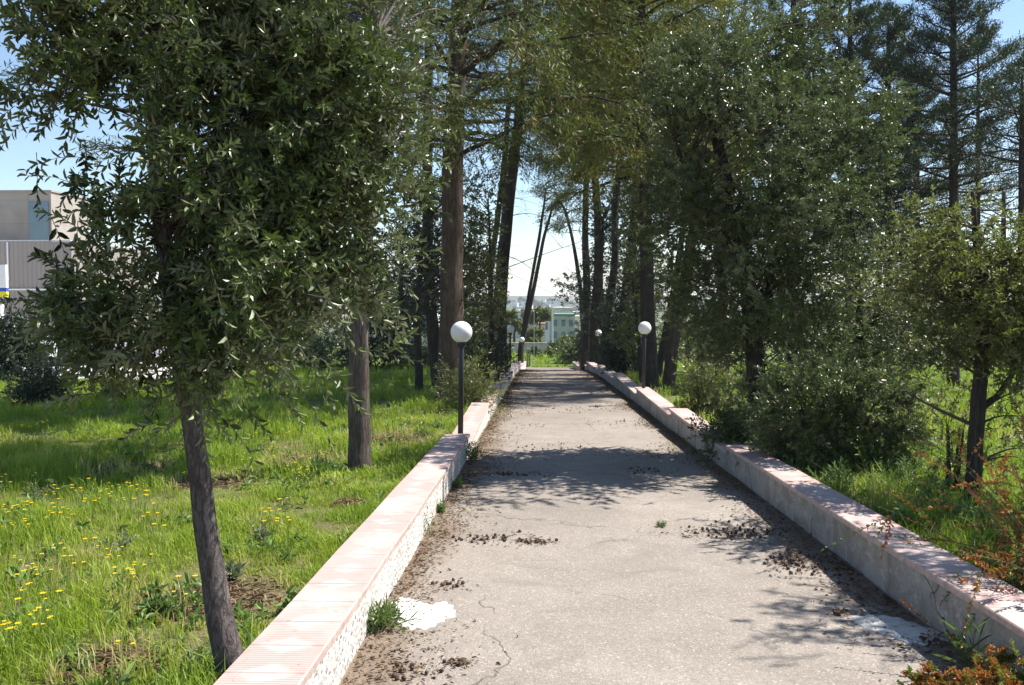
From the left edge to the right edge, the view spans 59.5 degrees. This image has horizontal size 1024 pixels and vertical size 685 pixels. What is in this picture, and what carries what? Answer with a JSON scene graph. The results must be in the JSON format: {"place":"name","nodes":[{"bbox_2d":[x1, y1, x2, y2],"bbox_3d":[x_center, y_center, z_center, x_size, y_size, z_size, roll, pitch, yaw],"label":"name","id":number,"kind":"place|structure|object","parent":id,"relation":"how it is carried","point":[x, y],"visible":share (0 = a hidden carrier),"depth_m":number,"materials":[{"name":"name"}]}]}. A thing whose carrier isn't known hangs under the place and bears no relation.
{"place":"outdoors","nodes":[
{"label":"outdoors","id":0,"kind":"place"},
{"bbox_2d":[11,360,227,378],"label":"forecourt","id":1,"kind":"structure","parent":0,"point":[159,373],"depth_m":30.47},
{"bbox_2d":[0,295,1023,684],"bbox_3d":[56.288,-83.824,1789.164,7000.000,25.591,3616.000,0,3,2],"label":"ground","id":2,"kind":"structure","parent":0,"point":[274,503],"depth_m":7.38,"materials":[{"name":"green plant"}]},
{"bbox_2d":[0,265,8,318],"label":"roadside sign","id":3,"kind":"object","parent":2,"relation":"on","point":[4,289],"visible":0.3,"depth_m":45.66,"materials":[{"name":"white metal"}]},
{"bbox_2d":[0,294,76,381],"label":"background tree","id":4,"kind":"object","parent":2,"relation":"on","point":[8,345],"visible":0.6,"depth_m":26.25,"materials":[{"name":"green plant"}]},
{"bbox_2d":[0,349,90,407],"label":"dark bush","id":5,"kind":"object","parent":2,"relation":"on","point":[45,386],"visible":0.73,"depth_m":17.66,"materials":[{"name":"green plant"}]},
{"bbox_2d":[40,590,61,657],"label":"yellow flower","id":6,"kind":"object","parent":2,"relation":"on","point":[55,619],"visible":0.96,"depth_m":3.98,"materials":[{"name":"green plant"}]},
{"bbox_2d":[0,190,150,333],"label":"concrete building","id":7,"kind":"structure","parent":2,"relation":"on","point":[24,229],"depth_m":72.72,"materials":[{"name":"grey concrete"}]},
{"bbox_2d":[28,202,48,239],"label":"window","id":8,"kind":"structure","parent":7,"relation":"in","point":[38,229],"depth_m":72.75,"materials":[{"name":"blue glass"}]},
{"bbox_2d":[77,359,154,400],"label":"grey bush","id":9,"kind":"object","parent":2,"relation":"on","point":[123,392],"visible":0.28,"depth_m":19.21,"materials":[{"name":"green plant"}]},
{"bbox_2d":[102,530,139,556],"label":"weed","id":10,"kind":"object","parent":2,"relation":"on","point":[122,543],"visible":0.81,"depth_m":5.94,"materials":[{"name":"green plant"}]},
{"bbox_2d":[132,591,183,622],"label":"weed","id":11,"kind":"object","parent":2,"relation":"on","point":[155,601],"visible":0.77,"depth_m":4.51,"materials":[{"name":"green plant"}]},
{"bbox_2d":[0,0,337,411],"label":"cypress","id":12,"kind":"object","parent":2,"relation":"on","point":[96,146],"visible":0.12,"depth_m":12.08,"materials":[{"name":"green plant"}]},
{"bbox_2d":[180,642,212,671],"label":"weed","id":13,"kind":"object","parent":2,"relation":"on","point":[197,655],"visible":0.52,"depth_m":3.83,"materials":[{"name":"green plant"}]},
{"bbox_2d":[27,430,430,684],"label":"dry thatch","id":14,"kind":"object","parent":2,"relation":"on","point":[231,587],"visible":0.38,"depth_m":4.86,"materials":[{"name":"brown plant"}]},
{"bbox_2d":[0,0,470,678],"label":"holm oak","id":15,"kind":"object","parent":2,"relation":"on","point":[264,208],"visible":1,"depth_m":3.26,"materials":[{"name":"green plant"}]},
{"bbox_2d":[224,560,246,580],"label":"weed","id":16,"kind":"object","parent":2,"relation":"on","point":[232,570],"visible":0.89,"depth_m":5.27,"materials":[{"name":"green plant"}]},
{"bbox_2d":[242,511,269,542],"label":"weed","id":17,"kind":"object","parent":2,"relation":"on","point":[261,531],"visible":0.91,"depth_m":6.12,"materials":[{"name":"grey plant"}]},
{"bbox_2d":[265,319,348,368],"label":"dark bush","id":18,"kind":"object","parent":2,"relation":"on","point":[313,350],"visible":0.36,"depth_m":35.85,"materials":[{"name":"green plant"}]},
{"bbox_2d":[134,0,496,470],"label":"holm oak","id":19,"kind":"object","parent":2,"relation":"on","point":[359,440],"visible":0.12,"depth_m":9.36,"materials":[{"name":"green plant"}]},
{"bbox_2d":[303,453,339,479],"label":"weed","id":20,"kind":"object","parent":2,"relation":"on","point":[332,465],"visible":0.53,"depth_m":8.82,"materials":[{"name":"green plant"}]},
{"bbox_2d":[213,361,525,684],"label":"wall","id":21,"kind":"structure","parent":2,"relation":"on","point":[315,630],"depth_m":4.71,"materials":[{"name":"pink concrete"}]},
{"bbox_2d":[451,321,471,433],"bbox_3d":[-0.668,0.499,11.747,0.284,1.554,0.284,1,3,2],"label":"globe lamp","id":22,"kind":"object","parent":21,"relation":"on","point":[461,333],"visible":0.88,"depth_m":11.70,"materials":[{"name":"glass"}]},
{"bbox_2d":[324,290,428,369],"bbox_3d":[-5.076,-0.031,34.114,4.339,4.818,4.354,0,3,2],"label":"dark bush","id":23,"kind":"object","parent":2,"relation":"on","point":[373,341],"visible":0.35,"depth_m":33.92,"materials":[{"name":"green plant"}]},
{"bbox_2d":[372,213,439,359],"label":"background tree","id":24,"kind":"object","parent":2,"relation":"on","point":[407,306],"visible":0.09,"depth_m":39.85,"materials":[{"name":"green plant"}]},
{"bbox_2d":[374,320,465,367],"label":"green bush","id":25,"kind":"object","parent":2,"relation":"on","point":[424,346],"visible":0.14,"depth_m":38.14,"materials":[{"name":"green plant"}]},
{"bbox_2d":[375,186,474,392],"bbox_3d":[-2.378,-1.227,21.240,3.007,5.223,2.809,2,4,39],"label":"holm oak","id":26,"kind":"object","parent":2,"relation":"on","point":[418,365],"visible":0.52,"depth_m":21.50,"materials":[{"name":"green plant"}]},
{"bbox_2d":[375,0,511,385],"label":"ivy clad tree","id":27,"kind":"object","parent":2,"relation":"on","point":[432,321],"visible":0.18,"depth_m":23.95,"materials":[{"name":"green plant"}]},
{"bbox_2d":[427,347,512,417],"bbox_3d":[-0.781,0.957,16.675,1.678,1.780,1.608,0,3,2],"label":"oleander bush","id":28,"kind":"object","parent":2,"relation":"on","point":[477,389],"visible":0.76,"depth_m":16.51,"materials":[{"name":"green plant"}]},
{"bbox_2d":[428,147,513,383],"bbox_3d":[-0.952,-1.605,20.859,2.001,5.894,2.710,0,3,2],"label":"young holm oak","id":29,"kind":"object","parent":2,"relation":"on","point":[470,288],"visible":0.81,"depth_m":20.82,"materials":[{"name":"green plant"}]},
{"bbox_2d":[436,286,515,359],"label":"background tree","id":30,"kind":"object","parent":2,"relation":"on","point":[466,311],"visible":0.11,"depth_m":43.82,"materials":[{"name":"green plant"}]},
{"bbox_2d":[464,327,519,384],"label":"dark bush","id":31,"kind":"object","parent":2,"relation":"on","point":[501,360],"visible":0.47,"depth_m":23.93,"materials":[{"name":"green plant"}]},
{"bbox_2d":[319,0,671,402],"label":"cypress","id":32,"kind":"object","parent":2,"relation":"on","point":[451,309],"visible":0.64,"depth_m":17.75,"materials":[{"name":"green plant"}]},
{"bbox_2d":[0,409,1023,684],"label":"meadow herbs","id":33,"kind":"object","parent":2,"relation":"on","point":[238,607],"visible":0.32,"depth_m":5.80,"materials":[{"name":"green plant"}]},
{"bbox_2d":[506,307,523,341],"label":"tree","id":34,"kind":"object","parent":2,"relation":"on","point":[518,327],"visible":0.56,"depth_m":94.79,"materials":[{"name":"green plant"}]},
{"bbox_2d":[463,0,575,367],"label":"pine","id":35,"kind":"object","parent":2,"relation":"on","point":[498,198],"visible":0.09,"depth_m":30.21,"materials":[{"name":"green plant"}]},
{"bbox_2d":[425,0,623,371],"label":"pine","id":36,"kind":"object","parent":2,"relation":"on","point":[506,219],"visible":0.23,"depth_m":27.23,"materials":[{"name":"green plant"}]},
{"bbox_2d":[525,325,544,341],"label":"tree","id":37,"kind":"object","parent":2,"relation":"on","point":[533,336],"visible":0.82,"depth_m":99.51,"materials":[{"name":"green plant"}]},
{"bbox_2d":[507,342,565,352],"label":"boundary wall","id":38,"kind":"structure","parent":2,"relation":"on","point":[540,345],"depth_m":84.12,"materials":[{"name":"stone"}]},
{"bbox_2d":[521,305,554,326],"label":"umbrella pine","id":39,"kind":"object","parent":2,"relation":"on","point":[540,316],"visible":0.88,"depth_m":104.08,"materials":[{"name":"green plant"}]},
{"bbox_2d":[518,174,578,362],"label":"leaning pine","id":40,"kind":"object","parent":2,"relation":"on","point":[529,300],"visible":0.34,"depth_m":49.86,"materials":[{"name":"brown plant"}]},
{"bbox_2d":[518,179,593,345],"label":"pine","id":41,"kind":"object","parent":2,"relation":"on","point":[543,194],"visible":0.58,"depth_m":46.66,"materials":[{"name":"green plant"}]},
{"bbox_2d":[546,339,566,351],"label":"tree","id":42,"kind":"object","parent":2,"relation":"on","point":[550,343],"visible":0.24,"depth_m":75.80,"materials":[{"name":"green plant"}]},
{"bbox_2d":[550,313,574,340],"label":"house","id":43,"kind":"structure","parent":2,"relation":"on","point":[561,329],"depth_m":149.84,"materials":[{"name":"green paint"}]},
{"bbox_2d":[553,307,572,312],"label":"house","id":44,"kind":"structure","parent":2,"relation":"on","point":[559,309],"depth_m":229.52,"materials":[{"name":"paint"}]},
{"bbox_2d":[552,335,579,363],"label":"dark bush","id":45,"kind":"object","parent":2,"relation":"on","point":[565,351],"visible":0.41,"depth_m":59.73,"materials":[{"name":"green plant"}]},
{"bbox_2d":[567,301,582,364],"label":"dark bush","id":46,"kind":"object","parent":2,"relation":"on","point":[577,354],"visible":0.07,"depth_m":46.05,"materials":[{"name":"green plant"}]},
{"bbox_2d":[519,11,631,369],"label":"pine","id":47,"kind":"object","parent":2,"relation":"on","point":[585,342],"visible":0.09,"depth_m":42.70,"materials":[{"name":"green plant"}]},
{"bbox_2d":[506,0,651,363],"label":"pine","id":48,"kind":"object","parent":2,"relation":"on","point":[598,256],"visible":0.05,"depth_m":39.65,"materials":[{"name":"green plant"}]},
{"bbox_2d":[551,174,637,364],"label":"ivy clad tree","id":49,"kind":"object","parent":2,"relation":"on","point":[587,289],"visible":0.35,"depth_m":40.09,"materials":[{"name":"green plant"}]},
{"bbox_2d":[528,0,677,364],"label":"pine","id":50,"kind":"object","parent":2,"relation":"on","point":[615,253],"visible":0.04,"depth_m":35.62,"materials":[{"name":"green plant"}]},
{"bbox_2d":[586,285,658,375],"bbox_3d":[3.765,-0.036,29.943,2.550,3.841,2.745,1,3,19],"label":"dark bush","id":51,"kind":"object","parent":2,"relation":"on","point":[618,365],"visible":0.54,"depth_m":29.70,"materials":[{"name":"green plant"}]},
{"bbox_2d":[588,209,675,350],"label":"ivy clad tree","id":52,"kind":"object","parent":2,"relation":"on","point":[624,252],"visible":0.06,"depth_m":33.60,"materials":[{"name":"green plant"}]},
{"bbox_2d":[599,239,680,382],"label":"young holm oak","id":53,"kind":"object","parent":2,"relation":"on","point":[635,296],"visible":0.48,"depth_m":24.81,"materials":[{"name":"green plant"}]},
{"bbox_2d":[547,0,733,354],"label":"pine","id":54,"kind":"object","parent":2,"relation":"on","point":[630,237],"visible":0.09,"depth_m":30.59,"materials":[{"name":"green plant"}]},
{"bbox_2d":[526,0,761,389],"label":"cypress","id":55,"kind":"object","parent":2,"relation":"on","point":[646,288],"visible":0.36,"depth_m":21.94,"materials":[{"name":"green plant"}]},
{"bbox_2d":[624,153,748,377],"bbox_3d":[5.200,-2.207,26.685,4.286,6.957,4.045,-2,3,-33],"label":"pine","id":56,"kind":"object","parent":2,"relation":"on","point":[661,350],"visible":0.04,"depth_m":26.82,"materials":[{"name":"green plant"}]},
{"bbox_2d":[655,313,732,365],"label":"background tree","id":57,"kind":"object","parent":2,"relation":"on","point":[681,343],"visible":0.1,"depth_m":50.88,"materials":[{"name":"green plant"}]},
{"bbox_2d":[617,118,771,386],"bbox_3d":[4.955,-2.402,23.000,4.108,7.433,4.074,-1,3,-16],"label":"pine","id":58,"kind":"object","parent":2,"relation":"on","point":[671,350],"visible":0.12,"depth_m":22.99,"materials":[{"name":"brown plant"}]},
{"bbox_2d":[660,348,745,414],"bbox_3d":[3.391,0.914,15.565,1.611,1.856,1.559,0,3,2],"label":"green bush","id":59,"kind":"object","parent":2,"relation":"on","point":[700,396],"visible":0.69,"depth_m":15.33,"materials":[{"name":"green plant"}]},
{"bbox_2d":[607,0,836,376],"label":"cedar","id":60,"kind":"object","parent":2,"relation":"on","point":[757,3],"visible":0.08,"depth_m":26.30,"materials":[{"name":"green plant"}]},
{"bbox_2d":[683,383,774,461],"bbox_3d":[2.766,1.121,10.907,1.276,1.246,1.312,0,3,2],"label":"green bush","id":61,"kind":"object","parent":2,"relation":"on","point":[724,424],"visible":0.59,"depth_m":10.88,"materials":[{"name":"green plant"}]},
{"bbox_2d":[685,294,786,367],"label":"background tree","id":62,"kind":"object","parent":2,"relation":"on","point":[744,364],"visible":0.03,"depth_m":45.31,"materials":[{"name":"green plant"}]},
{"bbox_2d":[596,0,939,417],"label":"holm oak","id":63,"kind":"object","parent":2,"relation":"on","point":[799,169],"visible":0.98,"depth_m":10.85,"materials":[{"name":"green plant"}]},
{"bbox_2d":[735,422,818,469],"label":"holm oak bush","id":64,"kind":"object","parent":2,"relation":"on","point":[776,456],"visible":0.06,"depth_m":9.59,"materials":[{"name":"green plant"}]},
{"bbox_2d":[573,361,1023,683],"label":"wall","id":65,"kind":"structure","parent":2,"relation":"on","point":[915,577],"depth_m":5.81,"materials":[{"name":"white concrete"}]},
{"bbox_2d":[638,322,650,387],"bbox_3d":[2.869,0.322,19.456,0.284,1.554,0.283,1,3,10],"label":"globe lamp","id":66,"kind":"object","parent":65,"relation":"on","point":[644,328],"visible":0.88,"depth_m":19.41,"materials":[{"name":"paint"}]},
{"bbox_2d":[782,455,817,473],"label":"weed","id":67,"kind":"object","parent":2,"relation":"on","point":[801,469],"visible":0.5,"depth_m":8.83,"materials":[{"name":"green plant"}]},
{"bbox_2d":[700,0,903,369],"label":"cedar","id":68,"kind":"object","parent":2,"relation":"on","point":[770,3],"visible":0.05,"depth_m":29.10,"materials":[{"name":"green plant"}]},
{"bbox_2d":[764,274,898,366],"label":"background tree","id":69,"kind":"object","parent":2,"relation":"on","point":[780,358],"visible":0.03,"depth_m":43.44,"materials":[{"name":"green plant"}]},
{"bbox_2d":[806,461,857,485],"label":"weed","id":70,"kind":"object","parent":2,"relation":"on","point":[829,467],"visible":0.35,"depth_m":7.82,"materials":[{"name":"green plant"}]},
{"bbox_2d":[738,330,937,478],"bbox_3d":[3.351,0.730,9.164,2.036,1.740,1.536,0,3,2],"label":"holm oak bush","id":71,"kind":"object","parent":2,"relation":"on","point":[827,425],"visible":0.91,"depth_m":8.86,"materials":[{"name":"green plant"}]},
{"bbox_2d":[825,456,857,492],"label":"weed","id":72,"kind":"object","parent":2,"relation":"on","point":[844,473],"visible":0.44,"depth_m":7.79,"materials":[{"name":"green plant"}]},
{"bbox_2d":[812,459,871,500],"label":"weed","id":73,"kind":"object","parent":2,"relation":"on","point":[839,484],"visible":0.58,"depth_m":7.59,"materials":[{"name":"green plant"}]},
{"bbox_2d":[832,454,871,473],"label":"weed","id":74,"kind":"object","parent":2,"relation":"on","point":[845,458],"visible":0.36,"depth_m":8.77,"materials":[{"name":"green plant"}]},
{"bbox_2d":[771,197,960,436],"bbox_3d":[4.850,-0.277,12.188,2.481,3.398,2.568,0,3,2],"label":"holm oak","id":75,"kind":"object","parent":2,"relation":"on","point":[861,331],"visible":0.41,"depth_m":11.98,"materials":[{"name":"green plant"}]},
{"bbox_2d":[788,0,946,363],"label":"cedar","id":76,"kind":"object","parent":2,"relation":"on","point":[868,38],"visible":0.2,"depth_m":23.85,"materials":[{"name":"green plant"}]},
{"bbox_2d":[849,439,904,481],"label":"weed","id":77,"kind":"object","parent":2,"relation":"on","point":[865,465],"visible":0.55,"depth_m":8.56,"materials":[{"name":"green plant"}]},
{"bbox_2d":[805,0,962,380],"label":"cedar","id":78,"kind":"object","parent":2,"relation":"on","point":[890,29],"visible":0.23,"depth_m":24.95,"materials":[{"name":"green plant"}]},
{"bbox_2d":[833,172,944,372],"bbox_3d":[12.583,-2.391,30.353,3.609,7.249,3.259,0,3,2],"label":"pine","id":79,"kind":"object","parent":2,"relation":"on","point":[880,337],"visible":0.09,"depth_m":30.45,"materials":[{"name":"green plant"}]},
{"bbox_2d":[862,157,948,373],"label":"pine","id":80,"kind":"object","parent":2,"relation":"on","point":[902,324],"visible":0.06,"depth_m":29.54,"materials":[{"name":"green plant"}]},
{"bbox_2d":[881,485,942,530],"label":"weed","id":81,"kind":"object","parent":2,"relation":"on","point":[906,511],"visible":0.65,"depth_m":6.42,"materials":[{"name":"green plant"}]},
{"bbox_2d":[852,446,982,498],"bbox_3d":[3.705,1.494,8.086,1.267,1.067,1.166,-1,3,-23],"label":"green bush","id":82,"kind":"object","parent":2,"relation":"on","point":[902,464],"visible":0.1,"depth_m":8.19,"materials":[{"name":"green plant"}]},
{"bbox_2d":[814,179,1023,506],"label":"young holm oak","id":83,"kind":"object","parent":2,"relation":"on","point":[984,291],"visible":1,"depth_m":7.26,"materials":[{"name":"green plant"}]},
{"bbox_2d":[868,294,973,367],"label":"background tree","id":84,"kind":"object","parent":2,"relation":"on","point":[927,341],"visible":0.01,"depth_m":40.98,"materials":[{"name":"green plant"}]},
{"bbox_2d":[821,383,1023,655],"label":"orange shrub","id":85,"kind":"object","parent":2,"relation":"on","point":[1017,544],"visible":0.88,"depth_m":4.78,"materials":[{"name":"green plant"}]},
{"bbox_2d":[859,61,1012,371],"bbox_3d":[14.352,-4.301,31.483,6.047,11.045,5.844,0,3,2],"label":"cedar","id":86,"kind":"object","parent":2,"relation":"on","point":[937,158],"visible":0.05,"depth_m":31.07,"materials":[{"name":"green plant"}]},
{"bbox_2d":[860,0,1023,385],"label":"cedar","id":87,"kind":"object","parent":2,"relation":"on","point":[949,11],"visible":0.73,"depth_m":23.04,"materials":[{"name":"green plant"}]},
{"bbox_2d":[876,475,1018,533],"bbox_3d":[3.838,1.065,4.888,2.885,1.601,2.918,0,3,2],"label":"orange shrub","id":88,"kind":"object","parent":2,"relation":"on","point":[935,499],"visible":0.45,"depth_m":5.76,"materials":[{"name":"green plant"}]},
{"bbox_2d":[917,477,979,509],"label":"weed","id":89,"kind":"object","parent":2,"relation":"on","point":[941,488],"visible":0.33,"depth_m":6.99,"materials":[{"name":"green plant"}]},
{"bbox_2d":[920,495,981,530],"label":"weed","id":90,"kind":"object","parent":2,"relation":"on","point":[947,510],"visible":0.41,"depth_m":6.38,"materials":[{"name":"green plant"}]},
{"bbox_2d":[916,359,1015,496],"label":"sapling","id":91,"kind":"object","parent":2,"relation":"on","point":[960,432],"visible":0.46,"depth_m":7.83,"materials":[{"name":"green plant"}]},
{"bbox_2d":[911,19,1021,372],"bbox_3d":[14.238,-4.072,27.493,4.291,11.310,4.864,-2,3,-29],"label":"cedar","id":92,"kind":"object","parent":2,"relation":"on","point":[978,193],"visible":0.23,"depth_m":27.29,"materials":[{"name":"green plant"}]},
{"bbox_2d":[951,489,996,540],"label":"weed","id":93,"kind":"object","parent":2,"relation":"on","point":[982,515],"visible":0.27,"depth_m":6.19,"materials":[{"name":"green plant"}]},
{"bbox_2d":[939,44,1023,390],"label":"cedar","id":94,"kind":"object","parent":2,"relation":"on","point":[1015,78],"visible":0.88,"depth_m":20.44,"materials":[{"name":"green plant"}]},
{"bbox_2d":[962,179,1017,370],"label":"pine","id":95,"kind":"object","parent":2,"relation":"on","point":[1005,222],"visible":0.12,"depth_m":33.18,"materials":[{"name":"green plant"}]},
{"bbox_2d":[966,505,1023,566],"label":"weed","id":96,"kind":"object","parent":2,"relation":"on","point":[977,527],"visible":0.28,"depth_m":5.61,"materials":[{"name":"green plant"}]},
{"bbox_2d":[0,0,1023,295],"label":"sky","id":97,"kind":"structure","parent":0,"point":[524,233],"materials":[{"name":"blue"}]},
{"bbox_2d":[339,367,985,684],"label":"path","id":98,"kind":"structure","parent":0,"point":[612,587],"depth_m":5.75,"materials":[{"name":"concrete"}]},
{"bbox_2d":[366,590,421,633],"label":"weed","id":99,"kind":"object","parent":98,"relation":"on","point":[379,616],"visible":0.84,"depth_m":4.78,"materials":[{"name":"green plant"}]},
{"bbox_2d":[390,597,455,629],"bbox_3d":[-0.523,1.529,5.070,0.418,0.032,0.588,0,3,2],"label":"lime patch","id":100,"kind":"object","parent":98,"relation":"on","point":[429,619],"visible":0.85,"depth_m":5.05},
{"bbox_2d":[465,440,486,461],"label":"weed","id":101,"kind":"object","parent":98,"relation":"on","point":[474,450],"visible":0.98,"depth_m":10.96,"materials":[{"name":"green plant"}]},
{"bbox_2d":[343,369,984,684],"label":"leaf litter","id":102,"kind":"object","parent":98,"relation":"on","point":[521,372],"visible":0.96,"depth_m":6.75,"materials":[{"name":"brown plant"}]},
{"bbox_2d":[851,614,948,644],"bbox_3d":[2.078,1.544,4.842,0.350,0.030,0.533,-2,3,-28],"label":"cement patch","id":103,"kind":"object","parent":98,"relation":"on","point":[889,623],"visible":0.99,"depth_m":4.83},
{"bbox_2d":[896,660,960,684],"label":"orange shrub","id":104,"kind":"object","parent":98,"relation":"on","point":[917,678],"visible":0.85,"depth_m":3.94,"materials":[{"name":"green plant"}]},
{"bbox_2d":[933,614,992,668],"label":"weed","id":105,"kind":"object","parent":98,"relation":"on","point":[968,649],"visible":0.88,"depth_m":4.16,"materials":[{"name":"green plant"}]},
{"bbox_2d":[916,638,1023,684],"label":"orange shrub","id":106,"kind":"object","parent":98,"relation":"on","point":[993,673],"visible":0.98,"depth_m":3.77,"materials":[{"name":"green plant"}]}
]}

